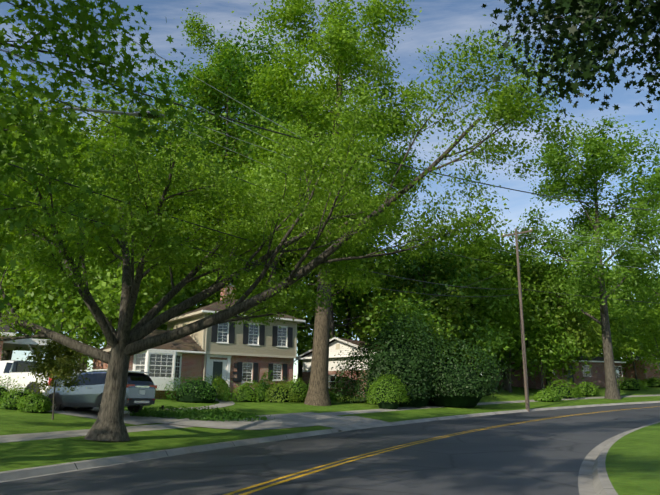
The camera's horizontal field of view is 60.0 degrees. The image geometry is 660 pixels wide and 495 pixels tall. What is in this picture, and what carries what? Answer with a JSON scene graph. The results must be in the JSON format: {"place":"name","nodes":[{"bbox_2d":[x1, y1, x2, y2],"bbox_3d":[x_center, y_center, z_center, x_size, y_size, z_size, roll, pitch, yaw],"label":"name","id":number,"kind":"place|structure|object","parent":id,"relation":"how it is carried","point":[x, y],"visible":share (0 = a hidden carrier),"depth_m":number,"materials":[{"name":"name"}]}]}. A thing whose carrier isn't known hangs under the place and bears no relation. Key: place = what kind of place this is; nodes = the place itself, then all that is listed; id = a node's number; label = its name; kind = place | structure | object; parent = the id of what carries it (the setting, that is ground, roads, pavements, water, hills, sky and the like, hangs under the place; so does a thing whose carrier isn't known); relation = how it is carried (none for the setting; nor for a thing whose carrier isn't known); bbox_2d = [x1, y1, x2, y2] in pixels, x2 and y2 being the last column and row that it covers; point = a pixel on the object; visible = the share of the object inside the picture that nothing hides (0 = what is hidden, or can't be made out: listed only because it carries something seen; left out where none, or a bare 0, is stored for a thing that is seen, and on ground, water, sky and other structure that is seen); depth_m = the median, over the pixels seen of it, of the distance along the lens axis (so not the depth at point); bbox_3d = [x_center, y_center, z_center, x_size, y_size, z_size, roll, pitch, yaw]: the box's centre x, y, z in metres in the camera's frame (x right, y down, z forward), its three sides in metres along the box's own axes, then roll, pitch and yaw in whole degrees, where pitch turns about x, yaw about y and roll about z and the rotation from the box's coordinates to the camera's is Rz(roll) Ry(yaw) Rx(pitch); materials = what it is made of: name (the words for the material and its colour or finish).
{"place":"outdoors","nodes":[
{"label":"outdoors","id":0,"kind":"place"},
{"bbox_2d":[0,49,524,227],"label":"primary wire","id":1,"kind":"object","parent":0,"point":[212,129],"visible":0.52,"depth_m":17.64,"materials":[{"name":"black metal"}]},
{"bbox_2d":[33,27,505,231],"bbox_3d":[3.719,-2.863,27.748,0.020,5.022,37.295,-9,-18,31],"label":"primary wire","id":2,"kind":"object","parent":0,"point":[237,124],"visible":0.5,"depth_m":16.76,"materials":[{"name":"black metal"}]},
{"bbox_2d":[0,380,659,494],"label":"street ground","id":3,"kind":"structure","parent":0,"point":[40,452],"depth_m":15.69,"materials":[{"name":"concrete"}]},
{"bbox_2d":[0,372,24,405],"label":"shrub","id":4,"kind":"object","parent":3,"relation":"on","point":[8,385],"depth_m":24.54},
{"bbox_2d":[0,238,33,356],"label":"tree","id":5,"kind":"object","parent":3,"relation":"on","point":[12,286],"visible":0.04,"depth_m":46.76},
{"bbox_2d":[0,385,51,409],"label":"shrub","id":6,"kind":"object","parent":3,"relation":"on","point":[3,402],"depth_m":23.61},
{"bbox_2d":[15,391,52,412],"bbox_3d":[-12.074,6.456,23.469,1.417,1.067,1.542,0,-15,2],"label":"shrub","id":7,"kind":"object","parent":3,"relation":"on","point":[46,401],"depth_m":23.13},
{"bbox_2d":[0,251,67,355],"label":"tree","id":8,"kind":"object","parent":3,"relation":"on","point":[29,310],"depth_m":50.83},
{"bbox_2d":[0,120,67,308],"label":"forest tree","id":9,"kind":"object","parent":3,"relation":"on","point":[27,209],"depth_m":48.95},
{"bbox_2d":[0,360,79,396],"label":"white pickup","id":10,"kind":"object","parent":3,"relation":"on","point":[13,369],"visible":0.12,"depth_m":25.84,"materials":[{"name":"white paint"}]},
{"bbox_2d":[0,310,79,370],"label":"house","id":11,"kind":"structure","parent":3,"relation":"on","point":[24,344],"depth_m":30.46,"materials":[{"name":"paint"}]},
{"bbox_2d":[4,226,80,359],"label":"tree","id":12,"kind":"object","parent":3,"relation":"on","point":[39,304],"depth_m":49.22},
{"bbox_2d":[1,106,95,360],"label":"forest tree","id":13,"kind":"object","parent":3,"relation":"on","point":[71,133],"depth_m":52.12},
{"bbox_2d":[0,71,100,294],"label":"forest tree","id":14,"kind":"object","parent":3,"relation":"on","point":[57,105],"depth_m":46.59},
{"bbox_2d":[16,332,93,419],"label":"small tree","id":15,"kind":"object","parent":3,"relation":"on","point":[66,366],"depth_m":21.49,"materials":[{"name":"plant"}]},
{"bbox_2d":[0,182,127,369],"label":"forest tree","id":16,"kind":"object","parent":3,"relation":"on","point":[34,280],"depth_m":49.24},
{"bbox_2d":[0,220,135,362],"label":"tree","id":17,"kind":"object","parent":3,"relation":"on","point":[56,320],"depth_m":36.18,"materials":[{"name":"plant"}]},
{"bbox_2d":[49,300,115,369],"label":"tree","id":18,"kind":"object","parent":3,"relation":"on","point":[95,341],"depth_m":44.95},
{"bbox_2d":[9,107,164,118],"bbox_3d":[-6.570,-1.307,12.488,5.162,12.500,2.319,0,-15,2],"label":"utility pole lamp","id":19,"kind":"object","parent":3,"relation":"on","point":[139,114],"visible":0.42,"depth_m":13.55,"materials":[{"name":"grey metal"}]},
{"bbox_2d":[0,49,659,210],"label":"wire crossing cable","id":20,"kind":"object","parent":19,"relation":"attached to","point":[330,146],"visible":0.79,"depth_m":18.61,"materials":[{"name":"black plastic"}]},
{"bbox_2d":[46,407,151,424],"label":"driveway","id":21,"kind":"structure","parent":3,"relation":"on","point":[81,413],"depth_m":24.20,"materials":[{"name":"concrete"}]},
{"bbox_2d":[42,369,156,412],"bbox_3d":[-10.107,6.267,24.887,4.985,1.785,2.370,-7,-16,23],"label":"silver suv","id":22,"kind":"object","parent":3,"relation":"on","point":[141,387],"visible":0.75,"depth_m":24.04,"materials":[{"name":"grey paint"}]},
{"bbox_2d":[16,197,193,348],"bbox_3d":[-15.307,3.244,39.087,11.192,13.144,14.037,0,-15,2],"label":"tree","id":23,"kind":"object","parent":3,"relation":"on","point":[108,295],"depth_m":37.24,"materials":[{"name":"plant"}]},
{"bbox_2d":[1,85,214,338],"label":"forest tree","id":24,"kind":"object","parent":3,"relation":"on","point":[82,132],"depth_m":44.83,"materials":[{"name":"plant"}]},
{"bbox_2d":[8,73,210,372],"bbox_3d":[-19.178,-1.830,49.496,17.456,27.318,16.162,0,-15,2],"label":"forest tree","id":25,"kind":"object","parent":3,"relation":"on","point":[126,100],"depth_m":48.94,"materials":[{"name":"plant"}]},
{"bbox_2d":[0,0,237,309],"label":"tree","id":26,"kind":"object","parent":3,"relation":"on","point":[94,47],"depth_m":10.42,"materials":[{"name":"plant"}]},
{"bbox_2d":[92,234,215,329],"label":"tree","id":27,"kind":"object","parent":3,"relation":"on","point":[166,283],"depth_m":44.24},
{"bbox_2d":[127,405,200,416],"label":"ground cover plants","id":28,"kind":"object","parent":3,"relation":"on","point":[142,413],"visible":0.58,"depth_m":25.07,"materials":[{"name":"green plant"}]},
{"bbox_2d":[111,135,219,310],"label":"forest tree","id":29,"kind":"object","parent":3,"relation":"on","point":[178,233],"depth_m":54.29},
{"bbox_2d":[113,234,253,330],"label":"tree","id":30,"kind":"object","parent":3,"relation":"on","point":[184,297],"depth_m":44.05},
{"bbox_2d":[152,406,237,418],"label":"ground cover plants","id":31,"kind":"object","parent":3,"relation":"on","point":[183,413],"visible":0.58,"depth_m":25.41,"materials":[{"name":"green plant"}]},
{"bbox_2d":[159,374,238,402],"bbox_3d":[-7.873,8.722,34.643,4.559,2.202,4.295,0,-15,2],"label":"foundation shrub","id":32,"kind":"object","parent":3,"relation":"on","point":[199,387],"depth_m":33.38,"materials":[{"name":"plant"}]},
{"bbox_2d":[93,283,305,400],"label":"colonial house","id":33,"kind":"structure","parent":3,"relation":"on","point":[242,353],"depth_m":37.63,"materials":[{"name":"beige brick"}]},
{"bbox_2d":[168,401,234,410],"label":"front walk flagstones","id":34,"kind":"object","parent":3,"relation":"on","point":[224,403],"visible":0.6,"depth_m":32.67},
{"bbox_2d":[141,220,277,329],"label":"tree","id":35,"kind":"object","parent":3,"relation":"on","point":[205,281],"depth_m":44.67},
{"bbox_2d":[155,55,269,296],"bbox_3d":[-14.227,-2.683,64.522,19.158,35.775,20.134,0,-15,2],"label":"forest tree","id":36,"kind":"object","parent":3,"relation":"on","point":[199,148],"depth_m":62.62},
{"bbox_2d":[157,3,269,303],"bbox_3d":[-11.156,-5.890,53.951,12.879,37.354,16.042,0,-15,2],"label":"tall tree","id":37,"kind":"object","parent":3,"relation":"on","point":[193,24],"depth_m":55.39,"materials":[{"name":"plant"}]},
{"bbox_2d":[122,17,319,277],"bbox_3d":[-9.216,-4.689,52.028,21.940,34.353,19.475,0,-15,2],"label":"forest tree","id":38,"kind":"object","parent":3,"relation":"on","point":[237,74],"depth_m":51.98,"materials":[{"name":"plant"}]},
{"bbox_2d":[213,372,231,400],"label":"foundation shrub","id":39,"kind":"object","parent":3,"relation":"on","point":[218,382],"depth_m":35.72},
{"bbox_2d":[170,89,285,261],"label":"forest tree","id":40,"kind":"object","parent":3,"relation":"on","point":[225,122],"depth_m":65.63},
{"bbox_2d":[182,410,278,421],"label":"ground cover plants","id":41,"kind":"object","parent":3,"relation":"on","point":[236,416],"visible":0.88,"depth_m":25.34,"materials":[{"name":"green plant"}]},
{"bbox_2d":[229,379,273,402],"bbox_3d":[-4.964,9.190,36.382,2.882,1.917,1.843,0,-15,2],"label":"foundation shrub","id":42,"kind":"object","parent":3,"relation":"on","point":[245,388],"depth_m":36.06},
{"bbox_2d":[129,416,386,429],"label":"sidewalk","id":43,"kind":"structure","parent":3,"relation":"on","point":[279,423],"depth_m":24.97,"materials":[{"name":"concrete"}]},
{"bbox_2d":[189,38,328,270],"bbox_3d":[-7.174,-4.974,61.082,16.032,38.825,17.860,0,-15,2],"label":"tall tree","id":44,"kind":"object","parent":3,"relation":"on","point":[279,79],"depth_m":62.49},
{"bbox_2d":[254,367,275,401],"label":"foundation shrub","id":45,"kind":"object","parent":3,"relation":"on","point":[267,383],"depth_m":37.00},
{"bbox_2d":[152,0,394,305],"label":"forest tree","id":46,"kind":"object","parent":3,"relation":"on","point":[252,62],"depth_m":52.34,"materials":[{"name":"plant"}]},
{"bbox_2d":[192,49,357,296],"bbox_3d":[-6.505,-3.456,59.715,22.274,35.392,24.464,0,-15,2],"label":"forest tree","id":47,"kind":"object","parent":3,"relation":"on","point":[256,151],"depth_m":57.08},
{"bbox_2d":[248,265,312,349],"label":"tree","id":48,"kind":"object","parent":3,"relation":"on","point":[303,319],"depth_m":59.35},
{"bbox_2d":[262,377,304,404],"bbox_3d":[-3.191,9.493,37.467,3.048,2.052,3.306,0,-15,2],"label":"foundation shrub","id":49,"kind":"object","parent":3,"relation":"on","point":[286,386],"depth_m":37.02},
{"bbox_2d":[284,375,308,401],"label":"foundation shrub","id":50,"kind":"object","parent":3,"relation":"on","point":[304,394],"depth_m":37.99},
{"bbox_2d":[276,133,326,381],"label":"forest tree","id":51,"kind":"object","parent":3,"relation":"on","point":[300,369],"depth_m":66.77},
{"bbox_2d":[0,14,603,440],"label":"zelkova tree","id":52,"kind":"object","parent":3,"relation":"on","point":[167,231],"depth_m":17.63,"materials":[{"name":"plant"}]},
{"bbox_2d":[263,259,354,365],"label":"tree","id":53,"kind":"object","parent":3,"relation":"on","point":[306,344],"depth_m":53.59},
{"bbox_2d":[257,412,391,430],"bbox_3d":[-0.289,8.639,28.542,5.300,0.701,4.600,-10,-18,34],"label":"driveway apron","id":54,"kind":"object","parent":3,"relation":"on","point":[349,426],"visible":0.5,"depth_m":28.17,"materials":[{"name":"concrete"}]},
{"bbox_2d":[294,305,359,367],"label":"tree","id":55,"kind":"object","parent":3,"relation":"on","point":[335,329],"visible":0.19,"depth_m":58.60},
{"bbox_2d":[329,391,334,403],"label":"shrub","id":56,"kind":"object","parent":3,"relation":"on","point":[332,396],"depth_m":37.89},
{"bbox_2d":[234,0,435,405],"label":"tree","id":57,"kind":"object","parent":3,"relation":"on","point":[339,36],"depth_m":40.24,"materials":[{"name":"plant"}]},
{"bbox_2d":[251,118,430,341],"bbox_3d":[0.512,0.100,56.240,17.619,27.046,17.344,0,-15,2],"label":"forest tree","id":58,"kind":"object","parent":3,"relation":"on","point":[387,258],"depth_m":53.66,"materials":[{"name":"plant"}]},
{"bbox_2d":[304,232,384,333],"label":"forest tree","id":59,"kind":"object","parent":3,"relation":"on","point":[353,296],"depth_m":65.43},
{"bbox_2d":[288,187,410,338],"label":"forest tree","id":60,"kind":"object","parent":3,"relation":"on","point":[355,300],"depth_m":60.22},
{"bbox_2d":[334,288,372,340],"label":"forest tree","id":61,"kind":"object","parent":3,"relation":"on","point":[352,318],"depth_m":76.62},
{"bbox_2d":[70,404,655,492],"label":"kerb joints","id":62,"kind":"object","parent":3,"relation":"on","point":[404,421],"visible":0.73,"depth_m":14.34,"materials":[{"name":"grey"}]},
{"bbox_2d":[295,337,460,396],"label":"ranch house","id":63,"kind":"structure","parent":3,"relation":"on","point":[336,344],"depth_m":47.13,"materials":[{"name":"paint"}]},
{"bbox_2d":[343,240,416,341],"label":"forest tree","id":64,"kind":"object","parent":3,"relation":"on","point":[370,267],"depth_m":61.56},
{"bbox_2d":[362,370,410,408],"bbox_3d":[3.656,9.318,37.054,3.221,2.837,3.056,0,-15,2],"label":"small shrub","id":65,"kind":"object","parent":3,"relation":"on","point":[387,397],"depth_m":36.35,"materials":[{"name":"plant"}]},
{"bbox_2d":[328,298,445,406],"bbox_3d":[3.691,8.544,41.394,10.319,8.856,6.869,-10,-18,33],"label":"bush","id":66,"kind":"object","parent":3,"relation":"on","point":[373,346],"depth_m":39.19,"materials":[{"name":"plant"}]},
{"bbox_2d":[356,283,458,365],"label":"tree","id":67,"kind":"object","parent":3,"relation":"on","point":[407,308],"depth_m":45.47,"materials":[{"name":"plant"}]},
{"bbox_2d":[340,244,505,367],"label":"tree","id":68,"kind":"object","parent":3,"relation":"on","point":[438,274],"depth_m":52.49,"materials":[{"name":"plant"}]},
{"bbox_2d":[368,214,486,349],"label":"forest tree","id":69,"kind":"object","parent":3,"relation":"on","point":[415,272],"depth_m":52.03,"materials":[{"name":"plant"}]},
{"bbox_2d":[379,273,476,359],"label":"tree","id":70,"kind":"object","parent":3,"relation":"on","point":[439,329],"depth_m":50.09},
{"bbox_2d":[224,406,656,494],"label":"yellow road marking","id":71,"kind":"structure","parent":3,"relation":"on","point":[233,492],"depth_m":13.30,"materials":[{"name":"paint"}]},
{"bbox_2d":[376,234,512,383],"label":"tree","id":72,"kind":"object","parent":3,"relation":"on","point":[472,262],"depth_m":55.85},
{"bbox_2d":[239,406,659,494],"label":"yellow road marking","id":73,"kind":"structure","parent":3,"relation":"on","point":[258,489],"depth_m":13.30,"materials":[{"name":"paint"}]},
{"bbox_2d":[389,323,512,407],"bbox_3d":[8.168,8.383,40.106,8.697,6.323,6.649,0,-15,2],"label":"shrub","id":74,"kind":"object","parent":3,"relation":"on","point":[487,388],"depth_m":38.95,"materials":[{"name":"plant"}]},
{"bbox_2d":[422,256,533,369],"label":"tree","id":75,"kind":"object","parent":3,"relation":"on","point":[484,340],"depth_m":51.46,"materials":[{"name":"plant"}]},
{"bbox_2d":[440,224,535,389],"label":"forest tree","id":76,"kind":"object","parent":3,"relation":"on","point":[500,251],"depth_m":59.57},
{"bbox_2d":[427,242,549,377],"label":"tree","id":77,"kind":"object","parent":3,"relation":"on","point":[491,320],"depth_m":54.02,"materials":[{"name":"plant"}]},
{"bbox_2d":[438,218,539,370],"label":"forest tree","id":78,"kind":"object","parent":3,"relation":"on","point":[489,258],"depth_m":55.07,"materials":[{"name":"plant"}]},
{"bbox_2d":[455,223,557,376],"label":"tree","id":79,"kind":"object","parent":3,"relation":"on","point":[498,265],"depth_m":62.54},
{"bbox_2d":[502,228,532,411],"bbox_3d":[14.033,5.180,41.493,2.402,13.702,0.518,-14,-20,41],"label":"utility pole","id":80,"kind":"object","parent":3,"relation":"on","point":[527,404],"visible":0.85,"depth_m":41.42,"materials":[{"name":"brown wood"}]},
{"bbox_2d":[8,163,489,288],"bbox_3d":[2.593,0.407,27.523,0.036,2.551,37.425,-11,-19,36],"label":"communication wire","id":81,"kind":"object","parent":80,"relation":"attached to","point":[219,231],"visible":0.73,"depth_m":18.67,"materials":[{"name":"black"}]},
{"bbox_2d":[3,48,510,252],"bbox_3d":[3.617,-1.823,27.329,0.020,3.728,37.509,-10,-18,32],"label":"neutral wire","id":82,"kind":"object","parent":80,"relation":"attached to","point":[184,129],"visible":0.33,"depth_m":15.50,"materials":[{"name":"black metal"}]},
{"bbox_2d":[1,194,516,296],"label":"communication wire","id":83,"kind":"object","parent":80,"relation":"attached to","point":[261,264],"visible":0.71,"depth_m":20.26,"materials":[{"name":"black"}]},
{"bbox_2d":[7,77,516,266],"bbox_3d":[2.601,-1.455,28.027,0.029,2.087,37.426,-11,-19,36],"label":"wire","id":84,"kind":"object","parent":80,"relation":"attached to","point":[239,178],"visible":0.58,"depth_m":19.96,"materials":[{"name":"black"}]},
{"bbox_2d":[88,14,499,233],"bbox_3d":[4.165,-2.829,27.662,0.020,5.132,37.263,-8,-17,28],"label":"primary wire","id":85,"kind":"object","parent":80,"relation":"attached to","point":[235,100],"visible":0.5,"depth_m":14.87,"materials":[{"name":"black metal"}]},
{"bbox_2d":[299,267,513,326],"bbox_3d":[5.426,3.747,43.009,17.097,4.372,0.022,-2,-15,6],"label":"service drop wire","id":86,"kind":"object","parent":80,"relation":"attached to","point":[409,304],"visible":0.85,"depth_m":42.81,"materials":[{"name":"black"}]},
{"bbox_2d":[505,234,655,251],"bbox_3d":[39.538,0.581,51.748,55.123,1.471,0.020,4,-16,-16],"label":"primary wire","id":87,"kind":"object","parent":80,"relation":"attached to","point":[579,243],"visible":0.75,"depth_m":46.14,"materials":[{"name":"black metal"}]},
{"bbox_2d":[510,232,653,249],"bbox_3d":[39.975,0.522,51.527,55.176,1.471,0.020,4,-16,-16],"label":"primary wire","id":88,"kind":"object","parent":80,"relation":"attached to","point":[589,242],"visible":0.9,"depth_m":45.76,"materials":[{"name":"black metal"}]},
{"bbox_2d":[515,253,657,269],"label":"neutral wire","id":89,"kind":"object","parent":80,"relation":"attached to","point":[588,262],"visible":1,"depth_m":44.83,"materials":[{"name":"black metal"}]},
{"bbox_2d":[523,289,652,302],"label":"communication wire","id":90,"kind":"object","parent":80,"relation":"attached to","point":[587,296],"visible":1,"depth_m":43.92,"materials":[{"name":"black"}]},
{"bbox_2d":[531,228,657,245],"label":"primary wire","id":91,"kind":"object","parent":80,"relation":"attached to","point":[594,237],"visible":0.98,"depth_m":44.55,"materials":[{"name":"black metal"}]},
{"bbox_2d":[480,269,567,391],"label":"tree","id":92,"kind":"object","parent":3,"relation":"on","point":[526,323],"depth_m":55.23,"materials":[{"name":"plant"}]},
{"bbox_2d":[476,236,582,389],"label":"tree","id":93,"kind":"object","parent":3,"relation":"on","point":[532,296],"depth_m":57.68,"materials":[{"name":"plant"}]},
{"bbox_2d":[493,253,591,372],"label":"tree","id":94,"kind":"object","parent":3,"relation":"on","point":[530,279],"depth_m":67.33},
{"bbox_2d":[493,304,591,389],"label":"tree","id":95,"kind":"object","parent":3,"relation":"on","point":[555,357],"depth_m":55.06,"materials":[{"name":"plant"}]},
{"bbox_2d":[528,241,562,270],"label":"forest tree","id":96,"kind":"object","parent":3,"relation":"on","point":[540,260],"visible":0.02,"depth_m":72.36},
{"bbox_2d":[532,388,564,401],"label":"shrub","id":97,"kind":"object","parent":3,"relation":"on","point":[553,393],"depth_m":46.39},
{"bbox_2d":[494,354,625,388],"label":"ranch house","id":98,"kind":"structure","parent":3,"relation":"on","point":[598,376],"depth_m":63.05,"materials":[{"name":"brick"}]},
{"bbox_2d":[546,378,584,398],"bbox_3d":[20.665,12.521,50.303,3.654,2.283,2.880,0,-15,2],"label":"shrub","id":99,"kind":"object","parent":3,"relation":"on","point":[564,390],"depth_m":49.71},
{"bbox_2d":[501,256,631,388],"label":"tree","id":100,"kind":"object","parent":3,"relation":"on","point":[573,323],"depth_m":58.61,"materials":[{"name":"plant"}]},
{"bbox_2d":[480,0,659,122],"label":"tree","id":101,"kind":"object","parent":3,"relation":"on","point":[589,11],"depth_m":11.89,"materials":[{"name":"plant"}]},
{"bbox_2d":[500,112,659,399],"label":"roadside tree","id":102,"kind":"object","parent":3,"relation":"on","point":[599,155],"depth_m":52.45,"materials":[{"name":"plant"}]},
{"bbox_2d":[553,300,613,364],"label":"tree","id":103,"kind":"object","parent":3,"relation":"on","point":[583,355],"visible":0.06,"depth_m":61.38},
{"bbox_2d":[533,247,635,355],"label":"tree","id":104,"kind":"object","parent":3,"relation":"on","point":[597,313],"depth_m":75.20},
{"bbox_2d":[571,380,600,395],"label":"shrub","id":105,"kind":"object","parent":3,"relation":"on","point":[595,391],"depth_m":52.39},
{"bbox_2d":[566,297,635,363],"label":"tree","id":106,"kind":"object","parent":3,"relation":"on","point":[617,339],"depth_m":67.07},
{"bbox_2d":[591,267,637,374],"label":"tree","id":107,"kind":"object","parent":3,"relation":"on","point":[630,361],"depth_m":83.20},
{"bbox_2d":[615,369,619,391],"bbox_3d":[26.300,12.376,52.118,0.280,2.480,0.280,0,-15,2],"label":"garden lamp post","id":108,"kind":"object","parent":3,"relation":"on","point":[617,371],"visible":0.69,"depth_m":52.26,"materials":[{"name":"black"}]},
{"bbox_2d":[597,268,643,357],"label":"tree","id":109,"kind":"object","parent":3,"relation":"on","point":[620,299],"depth_m":95.10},
{"bbox_2d":[582,118,659,319],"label":"roadside tree","id":110,"kind":"object","parent":3,"relation":"on","point":[649,295],"depth_m":63.42,"materials":[{"name":"plant"}]},
{"bbox_2d":[598,300,659,381],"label":"tree","id":111,"kind":"object","parent":3,"relation":"on","point":[616,310],"depth_m":72.94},
{"bbox_2d":[617,376,648,390],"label":"shrub","id":112,"kind":"object","parent":3,"relation":"on","point":[633,386],"depth_m":59.57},
{"bbox_2d":[610,308,659,373],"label":"tree","id":113,"kind":"object","parent":3,"relation":"on","point":[646,332],"depth_m":64.69,"materials":[{"name":"plant"}]},
{"bbox_2d":[611,269,659,354],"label":"tree","id":114,"kind":"object","parent":3,"relation":"on","point":[642,305],"depth_m":91.28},
{"bbox_2d":[622,352,659,380],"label":"fence","id":115,"kind":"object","parent":3,"relation":"on","point":[641,375],"visible":0.25,"depth_m":80.07,"materials":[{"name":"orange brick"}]},
{"bbox_2d":[622,302,659,369],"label":"tree","id":116,"kind":"object","parent":3,"relation":"on","point":[656,309],"depth_m":77.82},
{"bbox_2d":[639,376,659,386],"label":"shrub","id":117,"kind":"object","parent":3,"relation":"on","point":[650,379],"depth_m":63.93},
{"bbox_2d":[0,0,659,382],"label":"sky","id":118,"kind":"structure","parent":0,"point":[439,19],"materials":[{"name":"blue"}]}
]}

